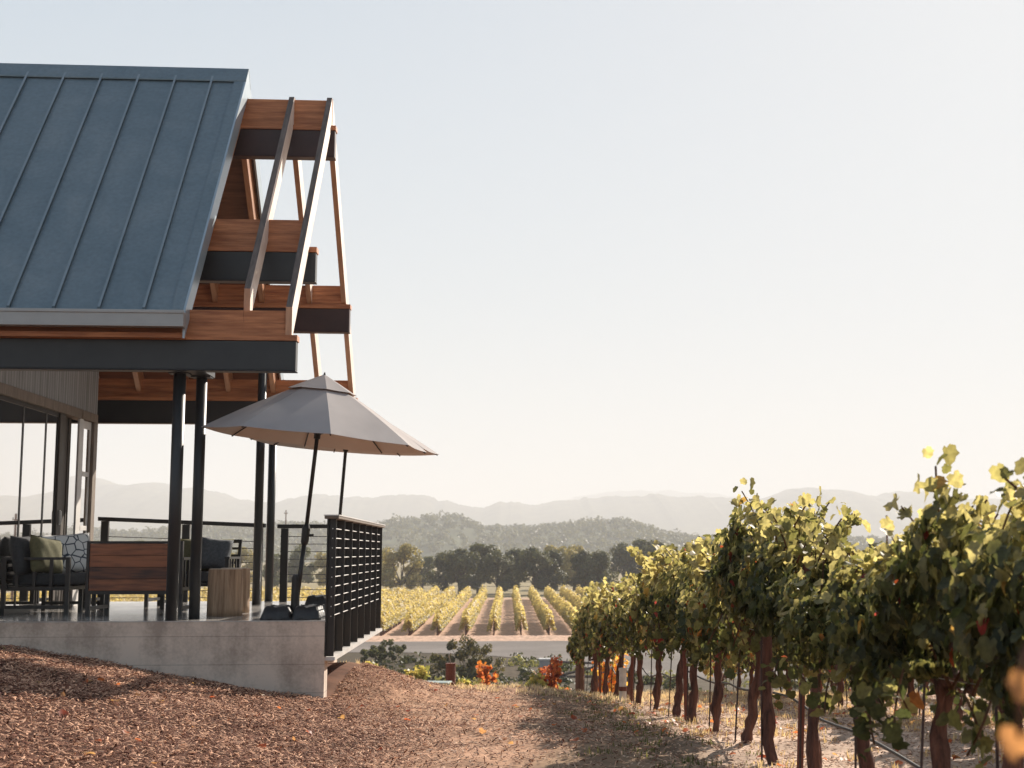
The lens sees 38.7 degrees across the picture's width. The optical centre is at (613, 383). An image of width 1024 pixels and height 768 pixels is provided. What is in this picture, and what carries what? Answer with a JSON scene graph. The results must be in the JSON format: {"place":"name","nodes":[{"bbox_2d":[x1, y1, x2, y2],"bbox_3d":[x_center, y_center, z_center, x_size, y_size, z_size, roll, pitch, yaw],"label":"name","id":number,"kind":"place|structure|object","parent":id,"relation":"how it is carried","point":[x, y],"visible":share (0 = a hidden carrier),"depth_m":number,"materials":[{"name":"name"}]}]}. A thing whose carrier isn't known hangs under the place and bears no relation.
{"place":"outdoors","nodes":[
{"label":"outdoors","id":0,"kind":"place"},
{"bbox_2d":[0,63,357,620],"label":"patio building","id":1,"kind":"structure","parent":0,"point":[152,251],"depth_m":16.23,"materials":[{"name":"metal"}]},
{"bbox_2d":[57,417,71,604],"bbox_3d":[-7.042,1.587,18.100,0.484,2.384,0.679,0,-7,-4],"label":"folded door","id":2,"kind":"structure","parent":1,"relation":"in","point":[63,513],"depth_m":18.36,"materials":[{"name":"black metal"}]},
{"bbox_2d":[76,421,90,605],"bbox_3d":[-6.919,1.677,18.886,0.024,2.385,0.390,0,-7,-4],"label":"side door","id":3,"kind":"structure","parent":1,"relation":"in","point":[87,425],"depth_m":18.98,"materials":[{"name":"white glass"}]},
{"bbox_2d":[93,519,878,562],"bbox_3d":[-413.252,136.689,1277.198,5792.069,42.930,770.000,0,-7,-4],"label":"hills","id":4,"kind":"structure","parent":0,"point":[470,533],"depth_m":1234.05,"materials":[{"name":"plant"}]},
{"bbox_2d":[67,510,892,562],"bbox_3d":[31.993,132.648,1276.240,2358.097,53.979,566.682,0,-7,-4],"label":"woodland","id":5,"kind":"object","parent":4,"relation":"on","point":[649,531],"visible":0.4,"depth_m":1263.73,"materials":[{"name":"green plant"}]},
{"bbox_2d":[0,562,1023,767],"bbox_3d":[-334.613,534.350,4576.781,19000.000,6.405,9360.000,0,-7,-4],"label":"ground","id":6,"kind":"structure","parent":0,"point":[337,671],"depth_m":11.75,"materials":[{"name":"soil"}]},
{"bbox_2d":[0,601,381,698],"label":"patio slab","id":7,"kind":"structure","parent":6,"relation":"on","point":[251,649],"depth_m":14.51,"materials":[{"name":"concrete"}]},
{"bbox_2d":[0,536,104,615],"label":"outdoor sofa","id":8,"kind":"object","parent":7,"relation":"on","point":[25,577],"visible":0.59,"depth_m":15.79,"materials":[{"name":"grey fabric"}]},
{"bbox_2d":[29,534,62,573],"bbox_3d":[-6.263,1.894,15.997,0.178,0.420,0.440,-17,-20,19],"label":"throw pillow","id":9,"kind":"object","parent":8,"relation":"on","point":[41,547],"visible":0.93,"depth_m":15.89,"materials":[{"name":"green fabric"}]},
{"bbox_2d":[39,533,89,572],"bbox_3d":[-6.205,1.924,16.432,0.600,0.470,0.158,1,-23,-42],"label":"throw pillow","id":10,"kind":"object","parent":8,"relation":"on","point":[74,547],"visible":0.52,"depth_m":16.43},
{"bbox_2d":[77,584,96,612],"bbox_3d":[-5.595,2.452,16.819,1.100,0.370,0.640,0,-7,-4],"label":"coffee table","id":11,"kind":"object","parent":7,"relation":"on","point":[80,601],"visible":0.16,"depth_m":16.50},
{"bbox_2d":[83,543,159,607],"bbox_3d":[-6.210,2.418,18.403,0.812,0.802,0.840,0,-7,-4],"label":"armchair","id":12,"kind":"object","parent":7,"relation":"on","point":[147,599],"visible":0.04,"depth_m":18.29,"materials":[{"name":"black metal"}]},
{"bbox_2d":[85,541,189,616],"bbox_3d":[-5.115,2.113,15.758,1.012,0.800,0.810,0,-7,-4],"label":"armchair","id":13,"kind":"object","parent":7,"relation":"on","point":[126,568],"visible":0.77,"depth_m":15.38,"materials":[{"name":"brown wood"}]},
{"bbox_2d":[98,517,265,601],"bbox_3d":[-5.983,2.424,20.044,2.272,1.167,0.110,0,-7,-4],"label":"cable railing","id":14,"kind":"object","parent":7,"relation":"on","point":[105,525],"visible":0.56,"depth_m":20.03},
{"bbox_2d":[160,539,241,608],"bbox_3d":[-5.093,2.342,17.938,0.812,0.846,0.860,0,-7,-4],"label":"armchair","id":15,"kind":"object","parent":7,"relation":"on","point":[204,571],"visible":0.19,"depth_m":18.07,"materials":[{"name":"black metal"}]},
{"bbox_2d":[201,537,233,568],"bbox_3d":[-4.942,2.104,17.947,0.400,0.400,0.178,7,-23,-7],"label":"throw pillow","id":16,"kind":"object","parent":15,"relation":"on","point":[215,552],"visible":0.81,"depth_m":17.88,"materials":[{"name":"fabric"}]},
{"bbox_2d":[206,568,242,616],"bbox_3d":[-4.208,2.252,15.684,0.378,0.506,0.358,0,-7,4],"label":"log side table","id":17,"kind":"object","parent":7,"relation":"on","point":[225,593],"visible":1,"depth_m":15.54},
{"bbox_2d":[238,568,249,612],"bbox_3d":[-4.321,2.349,16.519,0.342,0.506,0.360,1,-7,-12],"label":"log side table","id":18,"kind":"object","parent":7,"relation":"on","point":[246,590],"visible":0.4,"depth_m":16.44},
{"bbox_2d":[277,524,326,601],"bbox_3d":[-3.988,2.491,20.182,1.390,1.068,0.110,0,-7,-4],"label":"cable railing","id":19,"kind":"object","parent":7,"relation":"on","point":[284,559],"visible":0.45,"depth_m":20.13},
{"bbox_2d":[202,372,426,619],"bbox_3d":[-3.129,1.155,15.201,2.171,2.575,2.181,0,-7,4],"label":"patio umbrella","id":20,"kind":"object","parent":7,"relation":"on","point":[324,410],"visible":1,"depth_m":14.87,"materials":[{"name":"grey fabric"}]},
{"bbox_2d":[249,425,438,604],"bbox_3d":[-3.462,1.499,18.650,2.250,2.685,2.255,0,-7,4],"label":"patio umbrella","id":21,"kind":"object","parent":7,"relation":"on","point":[316,599],"visible":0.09,"depth_m":18.92,"materials":[{"name":"grey fabric"}]},
{"bbox_2d":[324,515,385,656],"bbox_3d":[-3.067,2.352,17.398,0.157,1.422,5.591,0,-7,-4],"label":"cable railing","id":22,"kind":"object","parent":7,"relation":"on","point":[353,580],"visible":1,"depth_m":16.31,"materials":[{"name":"black metal"}]},
{"bbox_2d":[231,546,252,582],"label":"cottonwood tree","id":23,"kind":"object","parent":6,"relation":"on","point":[246,558],"visible":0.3,"depth_m":289.41,"materials":[{"name":"green plant"}]},
{"bbox_2d":[262,553,288,588],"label":"oak tree","id":24,"kind":"object","parent":6,"relation":"on","point":[276,579],"visible":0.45,"depth_m":280.92,"materials":[{"name":"green plant"}]},
{"bbox_2d":[288,544,317,583],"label":"oak tree","id":25,"kind":"object","parent":6,"relation":"on","point":[293,564],"visible":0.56,"depth_m":310.51,"materials":[{"name":"green plant"}]},
{"bbox_2d":[314,552,325,586],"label":"cottonwood tree","id":26,"kind":"object","parent":6,"relation":"on","point":[322,582],"visible":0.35,"depth_m":275.04,"materials":[{"name":"green plant"}]},
{"bbox_2d":[91,584,609,617],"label":"vineyard rows","id":27,"kind":"object","parent":6,"relation":"on","point":[433,598],"visible":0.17,"depth_m":183.63,"materials":[{"name":"green plant"}]},
{"bbox_2d":[380,615,386,635],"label":"grapevine","id":28,"kind":"object","parent":6,"relation":"on","point":[383,624],"visible":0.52,"depth_m":124.09,"materials":[{"name":"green plant"}]},
{"bbox_2d":[360,639,410,663],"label":"bush","id":29,"kind":"object","parent":6,"relation":"on","point":[373,652],"visible":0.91,"depth_m":94.36,"materials":[{"name":"green plant"}]},
{"bbox_2d":[0,644,795,767],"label":"bark mulch","id":30,"kind":"object","parent":6,"relation":"on","point":[336,723],"visible":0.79,"depth_m":11.50,"materials":[{"name":"wood"}]},
{"bbox_2d":[382,543,424,589],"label":"cottonwood tree","id":31,"kind":"object","parent":6,"relation":"on","point":[403,555],"visible":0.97,"depth_m":243.70,"materials":[{"name":"green plant"}]},
{"bbox_2d":[262,580,553,586],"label":"vineyard rows","id":32,"kind":"object","parent":6,"relation":"on","point":[474,586],"visible":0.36,"depth_m":236.92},
{"bbox_2d":[401,615,414,635],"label":"grapevine","id":33,"kind":"object","parent":6,"relation":"on","point":[411,625],"visible":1,"depth_m":123.97,"materials":[{"name":"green plant"}]},
{"bbox_2d":[404,665,430,680],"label":"shrub","id":34,"kind":"object","parent":6,"relation":"on","point":[421,672],"visible":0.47,"depth_m":22.22,"materials":[{"name":"yellow plant"}]},
{"bbox_2d":[418,556,434,587],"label":"oak tree","id":35,"kind":"object","parent":6,"relation":"on","point":[428,566],"visible":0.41,"depth_m":291.23,"materials":[{"name":"green plant"}]},
{"bbox_2d":[250,575,608,581],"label":"vineyard rows","id":36,"kind":"object","parent":6,"relation":"on","point":[437,581],"visible":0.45,"depth_m":236.30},
{"bbox_2d":[430,615,443,635],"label":"grapevine","id":37,"kind":"object","parent":6,"relation":"on","point":[439,622],"visible":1,"depth_m":124.37,"materials":[{"name":"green plant"}]},
{"bbox_2d":[426,550,464,591],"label":"oak tree","id":38,"kind":"object","parent":6,"relation":"on","point":[439,562],"visible":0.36,"depth_m":247.10,"materials":[{"name":"green plant"}]},
{"bbox_2d":[445,652,455,685],"bbox_3d":[-2.558,4.655,22.690,0.166,0.906,0.168,0,-7,-4],"label":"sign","id":39,"kind":"object","parent":6,"relation":"on","point":[450,671],"visible":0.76,"depth_m":22.65,"materials":[{"name":"wood"}]},
{"bbox_2d":[443,547,480,593],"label":"oak tree","id":40,"kind":"object","parent":6,"relation":"on","point":[459,561],"visible":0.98,"depth_m":239.95,"materials":[{"name":"green plant"}]},
{"bbox_2d":[459,615,470,635],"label":"grapevine","id":41,"kind":"object","parent":6,"relation":"on","point":[468,625],"visible":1,"depth_m":124.51,"materials":[{"name":"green plant"}]},
{"bbox_2d":[428,634,505,678],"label":"bush","id":42,"kind":"object","parent":6,"relation":"on","point":[461,655],"visible":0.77,"depth_m":81.71,"materials":[{"name":"green plant"}]},
{"bbox_2d":[455,676,484,686],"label":"young vine","id":43,"kind":"object","parent":6,"relation":"on","point":[465,681],"visible":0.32,"depth_m":23.84,"materials":[{"name":"yellow plant"}]},
{"bbox_2d":[463,542,500,593],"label":"oak tree","id":44,"kind":"object","parent":6,"relation":"on","point":[483,549],"visible":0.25,"depth_m":251.31,"materials":[{"name":"green plant"}]},
{"bbox_2d":[475,660,498,685],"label":"shrub","id":45,"kind":"object","parent":6,"relation":"on","point":[482,670],"visible":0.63,"depth_m":24.67,"materials":[{"name":"orange plant"}]},
{"bbox_2d":[486,614,498,634],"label":"grapevine","id":46,"kind":"object","parent":6,"relation":"on","point":[491,619],"visible":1,"depth_m":124.42,"materials":[{"name":"green plant"}]},
{"bbox_2d":[477,550,516,591],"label":"oak tree","id":47,"kind":"object","parent":6,"relation":"on","point":[496,559],"visible":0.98,"depth_m":240.84,"materials":[{"name":"green plant"}]},
{"bbox_2d":[495,547,536,589],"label":"oak tree","id":48,"kind":"object","parent":6,"relation":"on","point":[514,553],"visible":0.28,"depth_m":255.13,"materials":[{"name":"green plant"}]},
{"bbox_2d":[515,615,527,634],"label":"grapevine","id":49,"kind":"object","parent":6,"relation":"on","point":[519,621],"visible":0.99,"depth_m":124.74,"materials":[{"name":"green plant"}]},
{"bbox_2d":[35,675,1023,767],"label":"fallen leaves","id":50,"kind":"object","parent":6,"relation":"on","point":[263,745],"visible":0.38,"depth_m":12.69,"materials":[{"name":"brown plant"}]},
{"bbox_2d":[513,546,553,590],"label":"oak tree","id":51,"kind":"object","parent":6,"relation":"on","point":[531,558],"visible":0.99,"depth_m":244.94,"materials":[{"name":"green plant"}]},
{"bbox_2d":[524,668,549,686],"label":"shrub","id":52,"kind":"object","parent":6,"relation":"on","point":[534,679],"visible":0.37,"depth_m":26.78,"materials":[{"name":"green plant"}]},
{"bbox_2d":[538,658,549,680],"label":"gate pillar","id":53,"kind":"structure","parent":6,"relation":"on","point":[544,662],"depth_m":81.39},
{"bbox_2d":[534,655,563,688],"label":"shrub","id":54,"kind":"object","parent":6,"relation":"on","point":[552,675],"visible":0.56,"depth_m":27.67,"materials":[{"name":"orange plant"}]},
{"bbox_2d":[543,615,555,634],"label":"grapevine","id":55,"kind":"object","parent":6,"relation":"on","point":[552,624],"visible":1,"depth_m":124.92,"materials":[{"name":"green plant"}]},
{"bbox_2d":[540,548,569,590],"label":"oak tree","id":56,"kind":"object","parent":6,"relation":"on","point":[557,576],"visible":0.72,"depth_m":248.52,"materials":[{"name":"green plant"}]},
{"bbox_2d":[543,544,567,584],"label":"cottonwood tree","id":57,"kind":"object","parent":6,"relation":"on","point":[548,548],"visible":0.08,"depth_m":281.90,"materials":[{"name":"green plant"}]},
{"bbox_2d":[558,544,583,589],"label":"cottonwood tree","id":58,"kind":"object","parent":6,"relation":"on","point":[566,566],"visible":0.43,"depth_m":277.36,"materials":[{"name":"green plant"}]},
{"bbox_2d":[550,660,597,677],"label":"farm gate","id":59,"kind":"structure","parent":6,"relation":"on","point":[564,675],"depth_m":81.68,"materials":[{"name":"grey metal"}]},
{"bbox_2d":[575,660,584,691],"bbox_3d":[-0.662,5.787,28.250,0.183,1.200,0.191,0,-7,-4],"label":"end post","id":60,"kind":"object","parent":6,"relation":"on","point":[579,678],"visible":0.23,"depth_m":28.19,"materials":[{"name":"brown wood"}]},
{"bbox_2d":[568,549,593,587],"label":"oak tree","id":61,"kind":"object","parent":6,"relation":"on","point":[577,560],"visible":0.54,"depth_m":249.08,"materials":[{"name":"green plant"}]},
{"bbox_2d":[565,606,613,692],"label":"grapevine","id":62,"kind":"object","parent":6,"relation":"on","point":[573,655],"visible":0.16,"depth_m":27.67,"materials":[{"name":"green plant"}]},
{"bbox_2d":[570,591,619,692],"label":"grapevine","id":63,"kind":"object","parent":6,"relation":"on","point":[575,640],"visible":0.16,"depth_m":26.13,"materials":[{"name":"green plant"}]},
{"bbox_2d":[577,549,618,584],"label":"oak tree","id":64,"kind":"object","parent":6,"relation":"on","point":[597,564],"visible":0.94,"depth_m":245.24,"materials":[{"name":"green plant"}]},
{"bbox_2d":[598,651,600,692],"bbox_3d":[-0.249,4.789,25.267,0.042,1.600,0.044,0,-7,-4],"label":"trellis post","id":65,"kind":"object","parent":6,"relation":"on","point":[599,672],"visible":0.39,"depth_m":25.23,"materials":[{"name":"metal"}]},
{"bbox_2d":[573,581,630,694],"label":"grapevine","id":66,"kind":"object","parent":6,"relation":"on","point":[586,614],"visible":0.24,"depth_m":24.51,"materials":[{"name":"green plant"}]},
{"bbox_2d":[583,584,630,696],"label":"grapevine","id":67,"kind":"object","parent":6,"relation":"on","point":[590,634],"visible":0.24,"depth_m":22.63,"materials":[{"name":"green plant"}]},
{"bbox_2d":[591,653,628,693],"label":"young vine","id":68,"kind":"object","parent":6,"relation":"on","point":[616,661],"visible":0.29,"depth_m":28.87,"materials":[{"name":"orange plant"}]},
{"bbox_2d":[619,668,626,699],"bbox_3d":[0.124,4.268,20.307,0.122,0.575,0.124,0,-7,-4],"label":"post","id":69,"kind":"object","parent":6,"relation":"on","point":[622,683],"visible":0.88,"depth_m":20.27,"materials":[{"name":"plastic"}]},
{"bbox_2d":[607,542,639,581],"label":"oak tree","id":70,"kind":"object","parent":6,"relation":"on","point":[620,553],"visible":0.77,"depth_m":308.50,"materials":[{"name":"green plant"}]},
{"bbox_2d":[593,577,654,698],"bbox_3d":[0.164,3.748,21.017,0.932,1.873,1.894,0,-7,-2],"label":"grapevine","id":71,"kind":"object","parent":6,"relation":"on","point":[609,593],"visible":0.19,"depth_m":20.81,"materials":[{"name":"green plant"}]},
{"bbox_2d":[602,573,654,703],"bbox_3d":[0.322,3.396,19.354,0.939,1.935,1.994,1,-7,-6],"label":"grapevine","id":72,"kind":"object","parent":6,"relation":"on","point":[612,621],"visible":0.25,"depth_m":19.11,"materials":[{"name":"green plant"}]},
{"bbox_2d":[630,601,633,700],"bbox_3d":[0.252,3.728,19.975,0.071,1.601,0.044,0,-7,-4],"label":"trellis post","id":73,"kind":"object","parent":6,"relation":"on","point":[631,678],"visible":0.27,"depth_m":19.92,"materials":[{"name":"wood"}]},
{"bbox_2d":[340,659,931,703],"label":"dry grass","id":74,"kind":"structure","parent":6,"relation":"on","point":[593,696],"depth_m":21.21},
{"bbox_2d":[624,538,653,572],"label":"oak tree","id":75,"kind":"object","parent":6,"relation":"on","point":[639,543],"visible":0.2,"depth_m":315.70,"materials":[{"name":"green plant"}]},
{"bbox_2d":[617,572,680,711],"bbox_3d":[0.520,3.113,17.419,0.947,1.786,2.006,0,-7,-3],"label":"grapevine","id":76,"kind":"object","parent":6,"relation":"on","point":[628,630],"visible":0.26,"depth_m":17.26,"materials":[{"name":"green plant"}]},
{"bbox_2d":[538,687,760,767],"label":"green grass","id":77,"kind":"structure","parent":6,"relation":"on","point":[688,759],"depth_m":12.83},
{"bbox_2d":[641,541,669,556],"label":"oak tree","id":78,"kind":"object","parent":6,"relation":"on","point":[650,548],"visible":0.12,"depth_m":309.51,"materials":[{"name":"green plant"}]},
{"bbox_2d":[379,651,932,692],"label":"scrub","id":79,"kind":"object","parent":6,"relation":"on","point":[524,668],"visible":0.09,"depth_m":82.24,"materials":[{"name":"green plant"}]},
{"bbox_2d":[626,540,699,716],"bbox_3d":[0.649,2.702,15.741,0.978,2.003,1.894,1,-7,-6],"label":"grapevine","id":80,"kind":"object","parent":6,"relation":"on","point":[651,570],"visible":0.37,"depth_m":15.70,"materials":[{"name":"green plant"}]},
{"bbox_2d":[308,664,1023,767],"bbox_3d":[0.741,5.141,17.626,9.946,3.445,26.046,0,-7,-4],"label":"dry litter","id":81,"kind":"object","parent":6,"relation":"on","point":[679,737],"visible":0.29,"depth_m":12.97,"materials":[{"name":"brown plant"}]},
{"bbox_2d":[638,529,725,721],"bbox_3d":[0.796,2.419,14.169,1.030,2.017,1.994,0,-7,-3],"label":"grapevine","id":82,"kind":"object","parent":6,"relation":"on","point":[658,599],"visible":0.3,"depth_m":14.19,"materials":[{"name":"green plant"}]},
{"bbox_2d":[682,646,686,720],"bbox_3d":[0.710,2.766,14.619,0.085,1.601,0.044,0,-7,-4],"label":"trellis post","id":83,"kind":"object","parent":6,"relation":"on","point":[685,680],"visible":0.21,"depth_m":14.58,"materials":[{"name":"wood"}]},
{"bbox_2d":[662,551,755,734],"bbox_3d":[0.933,2.313,12.893,0.960,1.772,2.006,0,-7,-4],"label":"grapevine","id":84,"kind":"object","parent":6,"relation":"on","point":[686,590],"visible":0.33,"depth_m":12.88,"materials":[{"name":"green plant"}]},
{"bbox_2d":[699,652,741,690],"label":"grapevine","id":85,"kind":"object","parent":6,"relation":"on","point":[706,671],"visible":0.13,"depth_m":28.11,"materials":[{"name":"green plant"}]},
{"bbox_2d":[711,655,755,691],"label":"grapevine","id":86,"kind":"object","parent":6,"relation":"on","point":[726,666],"visible":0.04,"depth_m":26.60,"materials":[{"name":"green plant"}]},
{"bbox_2d":[733,653,754,687],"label":"grapevine","id":87,"kind":"object","parent":6,"relation":"on","point":[749,660],"visible":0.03,"depth_m":25.02,"materials":[{"name":"green plant"}]},
{"bbox_2d":[678,537,810,743],"bbox_3d":[1.028,2.087,11.634,0.978,1.728,1.894,0,-7,-1],"label":"grapevine","id":88,"kind":"object","parent":6,"relation":"on","point":[705,606],"visible":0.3,"depth_m":11.43,"materials":[{"name":"green plant"}]},
{"bbox_2d":[602,667,919,767],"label":"drip hose","id":89,"kind":"object","parent":88,"relation":"attached to","point":[905,759],"visible":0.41,"depth_m":9.24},
{"bbox_2d":[694,477,845,764],"bbox_3d":[1.115,1.761,10.504,1.114,2.152,1.815,0,-7,-2],"label":"grapevine","id":90,"kind":"object","parent":6,"relation":"on","point":[728,568],"visible":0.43,"depth_m":10.35,"materials":[{"name":"green plant"}]},
{"bbox_2d":[771,655,795,694],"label":"grapevine","id":91,"kind":"object","parent":6,"relation":"on","point":[789,680],"depth_m":21.86,"materials":[{"name":"green plant"}]},
{"bbox_2d":[720,492,870,767],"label":"grapevine","id":92,"kind":"object","parent":6,"relation":"on","point":[762,596],"visible":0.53,"depth_m":9.15,"materials":[{"name":"green plant"}]},
{"bbox_2d":[797,556,809,767],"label":"trellis post","id":93,"kind":"object","parent":6,"relation":"on","point":[805,569],"visible":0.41,"depth_m":9.46,"materials":[{"name":"metal"}]},
{"bbox_2d":[610,689,1023,767],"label":"dry grass","id":94,"kind":"structure","parent":6,"relation":"on","point":[794,725],"depth_m":13.64,"materials":[{"name":"plant"}]},
{"bbox_2d":[810,659,847,706],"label":"grapevine","id":95,"kind":"object","parent":6,"relation":"on","point":[840,686],"depth_m":18.62,"materials":[{"name":"green plant"}]},
{"bbox_2d":[822,669,850,690],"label":"grapevine","id":96,"kind":"object","parent":6,"relation":"on","point":[825,680],"visible":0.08,"depth_m":29.13,"materials":[{"name":"green plant"}]},
{"bbox_2d":[758,516,1000,767],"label":"grapevine","id":97,"kind":"object","parent":6,"relation":"on","point":[806,637],"visible":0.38,"depth_m":7.85,"materials":[{"name":"green plant"}]},
{"bbox_2d":[798,538,990,767],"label":"grapevine","id":98,"kind":"object","parent":6,"relation":"on","point":[866,662],"visible":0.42,"depth_m":6.78,"materials":[{"name":"green plant"}]},
{"bbox_2d":[906,678,920,717],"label":"grapevine","id":99,"kind":"object","parent":6,"relation":"on","point":[911,686],"visible":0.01,"depth_m":15.50,"materials":[{"name":"green plant"}]},
{"bbox_2d":[855,444,1023,767],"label":"grapevine","id":100,"kind":"object","parent":6,"relation":"on","point":[948,571],"visible":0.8,"depth_m":5.80,"materials":[{"name":"green plant"}]},
{"bbox_2d":[951,664,963,721],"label":"grapevine","id":101,"kind":"object","parent":6,"relation":"on","point":[960,711],"depth_m":14.08,"materials":[{"name":"green plant"}]},
{"bbox_2d":[948,457,1023,767],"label":"grapevine","id":102,"kind":"object","parent":6,"relation":"on","point":[1000,556],"visible":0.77,"depth_m":5.10,"materials":[{"name":"green plant"}]},
{"bbox_2d":[998,648,1023,761],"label":"vine shoot","id":103,"kind":"object","parent":6,"relation":"on","point":[1011,738],"visible":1,"depth_m":1.32,"materials":[{"name":"orange plant"}]},
{"bbox_2d":[0,0,1023,507],"label":"sky","id":104,"kind":"structure","parent":0,"point":[591,246],"materials":[{"name":"white"}]},
{"bbox_2d":[67,476,1011,542],"bbox_3d":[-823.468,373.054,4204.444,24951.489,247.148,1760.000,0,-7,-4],"label":"hills","id":105,"kind":"structure","parent":0,"point":[701,515],"depth_m":4196.80,"materials":[{"name":"grey"}]},
{"bbox_2d":[536,489,740,504],"bbox_3d":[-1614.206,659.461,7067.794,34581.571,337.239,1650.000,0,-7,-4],"label":"hills","id":106,"kind":"structure","parent":0,"point":[670,492],"depth_m":7423.53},
{"bbox_2d":[349,641,966,678],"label":"road","id":107,"kind":"structure","parent":0,"point":[538,649],"depth_m":106.98,"materials":[{"name":"asphalt"}]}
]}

